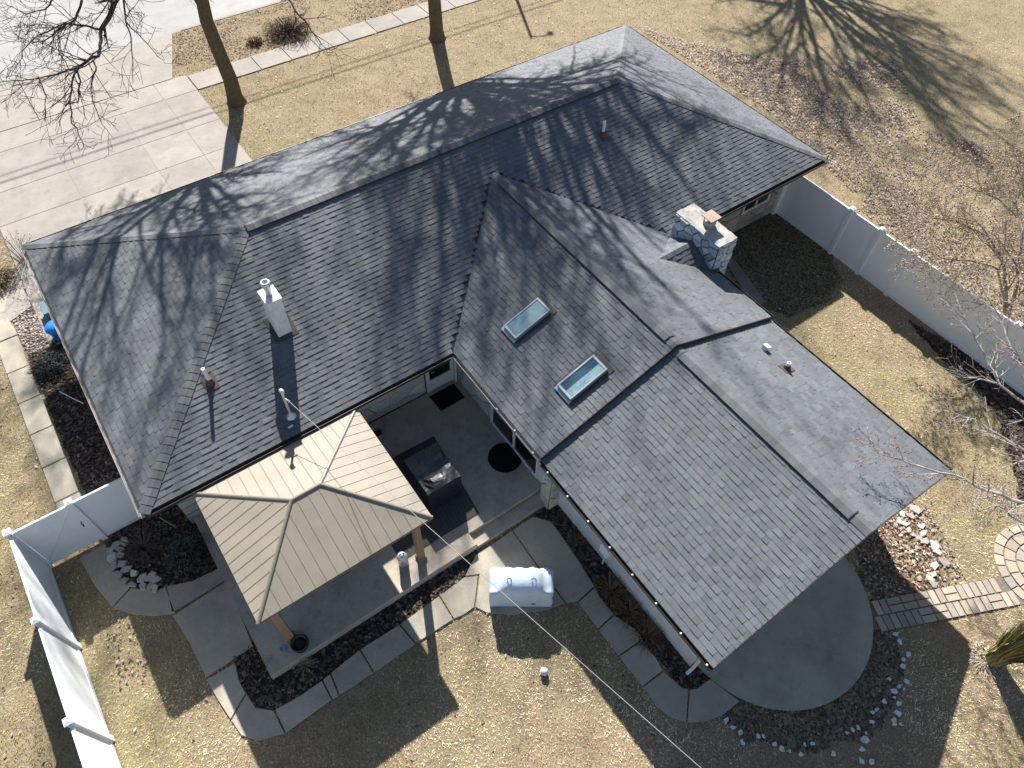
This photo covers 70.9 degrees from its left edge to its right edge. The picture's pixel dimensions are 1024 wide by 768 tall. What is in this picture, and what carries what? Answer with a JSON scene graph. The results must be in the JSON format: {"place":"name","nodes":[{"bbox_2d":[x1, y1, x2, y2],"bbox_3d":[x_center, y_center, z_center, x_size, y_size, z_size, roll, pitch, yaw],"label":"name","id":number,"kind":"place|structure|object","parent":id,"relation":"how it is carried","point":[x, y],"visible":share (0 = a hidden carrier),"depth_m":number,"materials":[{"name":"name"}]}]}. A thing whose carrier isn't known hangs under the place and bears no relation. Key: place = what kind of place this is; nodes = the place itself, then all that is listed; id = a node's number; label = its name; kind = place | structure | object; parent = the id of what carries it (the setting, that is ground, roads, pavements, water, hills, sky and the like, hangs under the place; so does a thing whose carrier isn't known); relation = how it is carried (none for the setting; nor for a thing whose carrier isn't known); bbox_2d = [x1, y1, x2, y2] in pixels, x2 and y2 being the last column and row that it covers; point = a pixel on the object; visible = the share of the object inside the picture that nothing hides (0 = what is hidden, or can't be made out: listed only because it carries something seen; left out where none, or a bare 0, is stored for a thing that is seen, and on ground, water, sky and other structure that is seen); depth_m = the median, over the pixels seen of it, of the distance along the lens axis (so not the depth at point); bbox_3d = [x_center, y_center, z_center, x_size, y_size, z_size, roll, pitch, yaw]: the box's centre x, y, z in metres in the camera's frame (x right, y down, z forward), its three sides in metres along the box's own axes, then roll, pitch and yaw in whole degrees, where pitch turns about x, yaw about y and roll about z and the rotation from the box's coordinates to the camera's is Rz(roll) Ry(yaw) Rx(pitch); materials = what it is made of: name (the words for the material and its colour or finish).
{"place":"outdoors","nodes":[
{"label":"outdoors","id":0,"kind":"place"},
{"bbox_2d":[0,33,251,341],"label":"driveway","id":1,"kind":"structure","parent":0,"point":[29,163],"depth_m":27.72,"materials":[{"name":"concrete"}]},
{"bbox_2d":[39,301,51,320],"bbox_3d":[-14.436,-2.361,22.609,0.550,0.370,0.610,-29,60,-21],"label":"utility box","id":2,"kind":"object","parent":1,"relation":"on","point":[43,308],"visible":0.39,"depth_m":22.39,"materials":[{"name":"grey plastic"}]},
{"bbox_2d":[0,0,279,80],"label":"street","id":3,"kind":"structure","parent":0,"point":[169,16],"depth_m":33.41,"materials":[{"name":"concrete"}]},
{"bbox_2d":[279,645,286,651],"bbox_3d":[-5.277,6.096,16.565,0.170,0.029,0.170,-29,60,-21],"label":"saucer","id":4,"kind":"object","parent":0,"point":[282,648],"visible":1,"depth_m":16.57,"materials":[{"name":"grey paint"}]},
{"bbox_2d":[188,0,479,89],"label":"sidewalk","id":5,"kind":"structure","parent":0,"point":[249,65],"depth_m":32.52,"materials":[{"name":"concrete"}]},
{"bbox_2d":[0,0,1023,767],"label":"ground","id":6,"kind":"structure","parent":0,"point":[664,22],"depth_m":19.89,"materials":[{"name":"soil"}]},
{"bbox_2d":[0,262,20,297],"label":"brown shrub","id":7,"kind":"object","parent":6,"relation":"on","point":[5,274],"visible":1,"depth_m":23.44,"materials":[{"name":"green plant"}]},
{"bbox_2d":[12,278,60,354],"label":"river gravel","id":8,"kind":"structure","parent":6,"relation":"on","point":[30,334],"depth_m":22.31,"materials":[{"name":"grey gravel"}]},
{"bbox_2d":[2,230,36,264],"bbox_3d":[-16.260,-4.482,23.484,1.425,1.395,1.229,-16,56,-13],"label":"bare shrub","id":9,"kind":"object","parent":8,"relation":"on","point":[19,258],"visible":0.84,"depth_m":23.67,"materials":[{"name":"beige plant"}]},
{"bbox_2d":[44,320,60,340],"bbox_3d":[-13.883,-1.649,22.012,0.640,0.518,0.640,-29,60,-21],"label":"blue tub","id":10,"kind":"object","parent":8,"relation":"on","point":[50,329],"visible":0.35,"depth_m":21.77,"materials":[{"name":"plastic"}]},
{"bbox_2d":[0,286,81,508],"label":"side walk","id":11,"kind":"structure","parent":6,"relation":"on","point":[61,481],"depth_m":20.45,"materials":[{"name":"concrete"}]},
{"bbox_2d":[2,527,120,767],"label":"fence","id":12,"kind":"object","parent":6,"relation":"on","point":[83,720],"visible":1,"depth_m":15.57,"materials":[{"name":"white plastic"}]},
{"bbox_2d":[30,343,119,493],"bbox_3d":[-11.751,1.003,20.483,2.200,0.032,7.293,-29,60,-21],"label":"mulch bed","id":13,"kind":"object","parent":6,"relation":"on","point":[73,426],"visible":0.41,"depth_m":20.35,"materials":[{"name":"wood"}]},
{"bbox_2d":[25,349,70,382],"bbox_3d":[-13.780,-0.607,21.381,1.333,0.353,1.245,-29,60,-21],"label":"ground cover","id":14,"kind":"object","parent":13,"relation":"on","point":[52,357],"visible":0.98,"depth_m":21.36,"materials":[{"name":"green plant"}]},
{"bbox_2d":[86,471,120,491],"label":"bed gravel","id":15,"kind":"structure","parent":13,"relation":"on","point":[93,482],"depth_m":19.32,"materials":[{"name":"grey gravel"}]},
{"bbox_2d":[63,477,140,540],"bbox_3d":[-9.624,2.910,17.890,2.018,2.075,0.170,-29,60,-21],"label":"fence","id":16,"kind":"object","parent":6,"relation":"on","point":[104,512],"visible":0.65,"depth_m":17.63,"materials":[{"name":"white plastic"}]},
{"bbox_2d":[12,506,100,563],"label":"gate","id":17,"kind":"structure","parent":16,"relation":"attached to","point":[55,536],"depth_m":17.28,"materials":[{"name":"white plastic"}]},
{"bbox_2d":[0,0,246,163],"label":"bare tree","id":18,"kind":"object","parent":6,"relation":"on","point":[236,98],"visible":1,"depth_m":23.18,"materials":[{"name":"brown plant"}]},
{"bbox_2d":[105,505,216,589],"bbox_3d":[-8.973,4.125,18.289,2.334,0.032,2.936,-29,60,-21],"label":"mulch bed","id":19,"kind":"object","parent":6,"relation":"on","point":[160,557],"visible":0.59,"depth_m":18.17,"materials":[{"name":"brown wood"}]},
{"bbox_2d":[106,537,161,592],"bbox_3d":[-9.445,4.613,17.830,1.942,0.133,0.789,37,61,23],"label":"stone edging","id":20,"kind":"object","parent":19,"relation":"on","point":[152,578],"visible":1,"depth_m":17.76,"materials":[{"name":"grey stone"}]},
{"bbox_2d":[114,519,167,569],"bbox_3d":[-9.316,4.017,18.091,1.510,0.382,1.614,-29,60,-21],"label":"dry plant","id":21,"kind":"object","parent":19,"relation":"on","point":[134,542],"visible":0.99,"depth_m":18.17,"materials":[{"name":"brown plant"}]},
{"bbox_2d":[162,528,210,574],"bbox_3d":[-8.102,4.131,17.944,1.260,0.595,1.237,15,55,9],"label":"grey shrub","id":22,"kind":"object","parent":19,"relation":"on","point":[191,546],"visible":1,"depth_m":17.91,"materials":[{"name":"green plant"}]},
{"bbox_2d":[180,0,285,30],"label":"kerb","id":23,"kind":"structure","parent":6,"relation":"on","point":[220,18],"depth_m":33.86,"materials":[{"name":"concrete"}]},
{"bbox_2d":[246,35,263,45],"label":"leafy clump","id":24,"kind":"object","parent":6,"relation":"on","point":[255,41],"visible":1,"depth_m":32.26,"materials":[{"name":"brown plant"}]},
{"bbox_2d":[259,15,312,42],"bbox_3d":[-10.288,-16.235,32.695,2.481,0.636,2.452,-7,54,-7],"label":"brush pile","id":25,"kind":"object","parent":6,"relation":"on","point":[288,27],"visible":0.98,"depth_m":32.68,"materials":[{"name":"brown plant"}]},
{"bbox_2d":[237,551,477,710],"bbox_3d":[-3.585,5.522,17.428,6.205,0.032,1.762,-29,60,-21],"label":"mulch bed","id":26,"kind":"object","parent":6,"relation":"on","point":[316,655],"visible":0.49,"depth_m":16.84,"materials":[{"name":"wood"}]},
{"bbox_2d":[294,655,320,677],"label":"dry plant","id":27,"kind":"object","parent":26,"relation":"on","point":[305,663],"visible":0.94,"depth_m":16.55,"materials":[{"name":"brown plant"}]},
{"bbox_2d":[275,0,445,78],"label":"bare tree","id":28,"kind":"object","parent":6,"relation":"on","point":[436,34],"visible":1,"depth_m":31.69,"materials":[{"name":"brown plant"}]},
{"bbox_2d":[193,378,543,679],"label":"patio","id":29,"kind":"structure","parent":6,"relation":"on","point":[465,433],"depth_m":18.25,"materials":[{"name":"concrete"}]},
{"bbox_2d":[290,634,308,652],"bbox_3d":[-4.874,5.986,16.540,0.430,0.220,0.430,-29,60,-21],"label":"round pot","id":30,"kind":"object","parent":29,"relation":"on","point":[299,643],"visible":1,"depth_m":16.48,"materials":[{"name":"ceramic"}]},
{"bbox_2d":[192,407,432,644],"bbox_3d":[-4.527,3.216,16.850,4.209,2.996,3.648,-29,60,-21],"label":"gazebo","id":31,"kind":"object","parent":29,"relation":"on","point":[291,524],"visible":0.99,"depth_m":15.74,"materials":[{"name":"beige metal"}]},
{"bbox_2d":[371,425,383,441],"bbox_3d":[-3.716,1.409,19.803,0.420,0.390,0.420,-29,60,-21],"label":"planter","id":32,"kind":"object","parent":29,"relation":"on","point":[378,430],"visible":0.61,"depth_m":19.76,"materials":[{"name":"grey paint"}]},
{"bbox_2d":[397,551,408,567],"bbox_3d":[-2.682,4.279,17.618,0.270,0.590,0.270,-29,60,-21],"label":"gas canister","id":33,"kind":"object","parent":29,"relation":"on","point":[402,559],"visible":1,"depth_m":17.47,"materials":[{"name":"grey paint"}]},
{"bbox_2d":[391,436,478,557],"bbox_3d":[-2.483,2.908,18.977,2.580,0.015,2.760,-29,60,-21],"label":"outdoor rug","id":34,"kind":"object","parent":29,"relation":"on","point":[452,514],"visible":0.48,"depth_m":18.62,"materials":[{"name":"grey fabric"}]},
{"bbox_2d":[403,442,461,511],"bbox_3d":[-2.064,2.393,18.791,1.147,0.946,1.379,-29,60,-21],"label":"covered table","id":35,"kind":"object","parent":34,"relation":"on","point":[432,475],"visible":0.98,"depth_m":18.47,"materials":[{"name":"black plastic"}]},
{"bbox_2d":[430,383,464,410],"bbox_3d":[-1.873,0.376,20.831,0.840,0.028,0.620,-29,60,-21],"label":"door mat","id":36,"kind":"object","parent":29,"relation":"on","point":[446,397],"depth_m":20.81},
{"bbox_2d":[488,443,521,472],"bbox_3d":[-0.193,2.015,19.692,0.940,0.018,0.940,-29,60,-21],"label":"round mat","id":37,"kind":"object","parent":29,"relation":"on","point":[504,457],"visible":0.93,"depth_m":19.66,"materials":[{"name":"black rubber"}]},
{"bbox_2d":[79,517,738,740],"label":"garden walk","id":38,"kind":"structure","parent":6,"relation":"on","point":[211,624],"depth_m":17.20,"materials":[{"name":"concrete"}]},
{"bbox_2d":[489,567,553,606],"bbox_3d":[0.221,4.842,17.283,1.530,1.105,0.688,1,54,-1],"label":"covered grill","id":39,"kind":"object","parent":38,"relation":"on","point":[527,587],"visible":1,"depth_m":16.96,"materials":[{"name":"white fabric"}]},
{"bbox_2d":[20,25,952,674],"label":"house","id":40,"kind":"structure","parent":6,"relation":"on","point":[532,255],"depth_m":18.34,"materials":[{"name":"grey"}]},
{"bbox_2d":[425,357,453,392],"bbox_3d":[-2.047,-0.590,20.188,0.900,2.200,0.130,-29,60,-21],"label":"back door","id":41,"kind":"structure","parent":40,"relation":"in","point":[444,373],"depth_m":20.69,"materials":[{"name":"white glass"}]},
{"bbox_2d":[290,402,700,767],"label":"service cable","id":42,"kind":"object","parent":40,"relation":"on","point":[506,596],"visible":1,"depth_m":13.31,"materials":[{"name":"black rubber"}]},
{"bbox_2d":[490,405,538,478],"bbox_3d":[0.074,1.159,19.006,0.068,2.150,2.210,-29,60,-21],"label":"sliding door","id":43,"kind":"structure","parent":40,"relation":"in","point":[532,464],"depth_m":19.55,"materials":[{"name":"white glass"}]},
{"bbox_2d":[741,193,770,214],"bbox_3d":[8.529,-6.584,24.740,1.340,1.300,0.058,-29,60,-21],"label":"window","id":44,"kind":"structure","parent":40,"relation":"in","point":[757,203],"depth_m":25.14,"materials":[{"name":"white glass"}]},
{"bbox_2d":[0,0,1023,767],"bbox_3d":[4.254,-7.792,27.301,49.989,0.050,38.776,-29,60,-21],"label":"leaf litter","id":45,"kind":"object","parent":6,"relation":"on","point":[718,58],"visible":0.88,"depth_m":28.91,"materials":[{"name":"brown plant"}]},
{"bbox_2d":[28,320,1023,709],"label":"mulch chips","id":46,"kind":"object","parent":6,"relation":"on","point":[276,700],"visible":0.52,"depth_m":18.29,"materials":[{"name":"brown wood"}]},
{"bbox_2d":[540,667,547,675],"bbox_3d":[0.744,6.632,16.594,0.196,0.196,0.196,-29,60,-21],"label":"ball","id":47,"kind":"object","parent":6,"relation":"on","point":[543,671],"visible":1,"depth_m":16.53,"materials":[{"name":"white plastic"}]},
{"bbox_2d":[535,506,708,688],"bbox_3d":[2.575,5.082,17.927,0.979,0.032,5.910,-31,60,-22],"label":"mulch bed","id":48,"kind":"object","parent":6,"relation":"on","point":[621,618],"visible":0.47,"depth_m":17.82,"materials":[{"name":"soil"}]},
{"bbox_2d":[564,532,593,557],"bbox_3d":[1.667,4.092,18.470,0.913,0.199,0.815,-29,60,-21],"label":"dry plant","id":49,"kind":"object","parent":48,"relation":"on","point":[577,541],"visible":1,"depth_m":18.55,"materials":[{"name":"brown plant"}]},
{"bbox_2d":[586,570,632,615],"bbox_3d":[2.510,5.092,17.653,1.409,0.381,1.220,24,57,15],"label":"dry plant","id":50,"kind":"object","parent":48,"relation":"on","point":[614,585],"visible":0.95,"depth_m":17.78,"materials":[{"name":"brown plant"}]},
{"bbox_2d":[608,592,654,633],"bbox_3d":[2.923,5.533,17.338,1.318,0.390,1.406,-29,60,-21],"label":"dry plant","id":51,"kind":"object","parent":48,"relation":"on","point":[631,610],"visible":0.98,"depth_m":17.45,"materials":[{"name":"brown plant"}]},
{"bbox_2d":[624,610,668,658],"bbox_3d":[3.249,5.938,17.058,1.545,0.381,1.248,-29,60,-21],"label":"dry plant","id":52,"kind":"object","parent":48,"relation":"on","point":[653,633],"visible":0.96,"depth_m":17.13,"materials":[{"name":"brown plant"}]},
{"bbox_2d":[727,259,765,304],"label":"service slab","id":53,"kind":"structure","parent":6,"relation":"on","point":[745,284],"depth_m":24.20,"materials":[{"name":"grey concrete"}]},
{"bbox_2d":[698,557,872,710],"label":"round patio","id":54,"kind":"structure","parent":6,"relation":"on","point":[810,647],"depth_m":17.04,"materials":[{"name":"concrete"}]},
{"bbox_2d":[723,632,910,764],"bbox_3d":[7.446,7.531,16.238,5.019,0.071,2.083,-19,57,-15],"label":"rock border","id":55,"kind":"object","parent":6,"relation":"on","point":[864,739],"visible":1,"depth_m":16.12,"materials":[{"name":"white stone"}]},
{"bbox_2d":[723,214,944,753],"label":"soil litter","id":56,"kind":"object","parent":6,"relation":"on","point":[766,226],"visible":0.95,"depth_m":18.32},
{"bbox_2d":[770,176,1023,396],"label":"fence","id":57,"kind":"object","parent":6,"relation":"on","point":[852,239],"visible":0.84,"depth_m":23.36,"materials":[{"name":"white plastic"}]},
{"bbox_2d":[893,505,949,587],"bbox_3d":[10.685,4.200,18.756,1.037,0.115,2.289,-4,54,-4],"label":"rock edging","id":58,"kind":"object","parent":6,"relation":"on","point":[934,545],"visible":0.99,"depth_m":18.76,"materials":[{"name":"white stone"}]},
{"bbox_2d":[849,259,1023,537],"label":"bare tree","id":59,"kind":"object","parent":6,"relation":"on","point":[988,491],"visible":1,"depth_m":16.09,"materials":[{"name":"grey plant"}]},
{"bbox_2d":[883,112,1023,348],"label":"bare tree","id":60,"kind":"object","parent":6,"relation":"on","point":[1018,263],"visible":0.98,"depth_m":21.45,"materials":[{"name":"brown plant"}]},
{"bbox_2d":[911,322,1023,504],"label":"mulch bed","id":61,"kind":"object","parent":6,"relation":"on","point":[988,398],"visible":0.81,"depth_m":21.70,"materials":[{"name":"brown wood"}]},
{"bbox_2d":[966,622,1023,679],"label":"grass clump","id":62,"kind":"object","parent":6,"relation":"on","point":[1007,649],"visible":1,"depth_m":16.49,"materials":[{"name":"beige plant"}]},
{"bbox_2d":[993,523,1023,599],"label":"paver circle","id":63,"kind":"object","parent":6,"relation":"on","point":[1008,554],"visible":1,"depth_m":18.63,"materials":[{"name":"stone"}]},
{"bbox_2d":[869,575,1023,633],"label":"paver path","id":64,"kind":"structure","parent":0,"point":[941,604],"depth_m":17.84,"materials":[{"name":"beige brick"}]}
]}

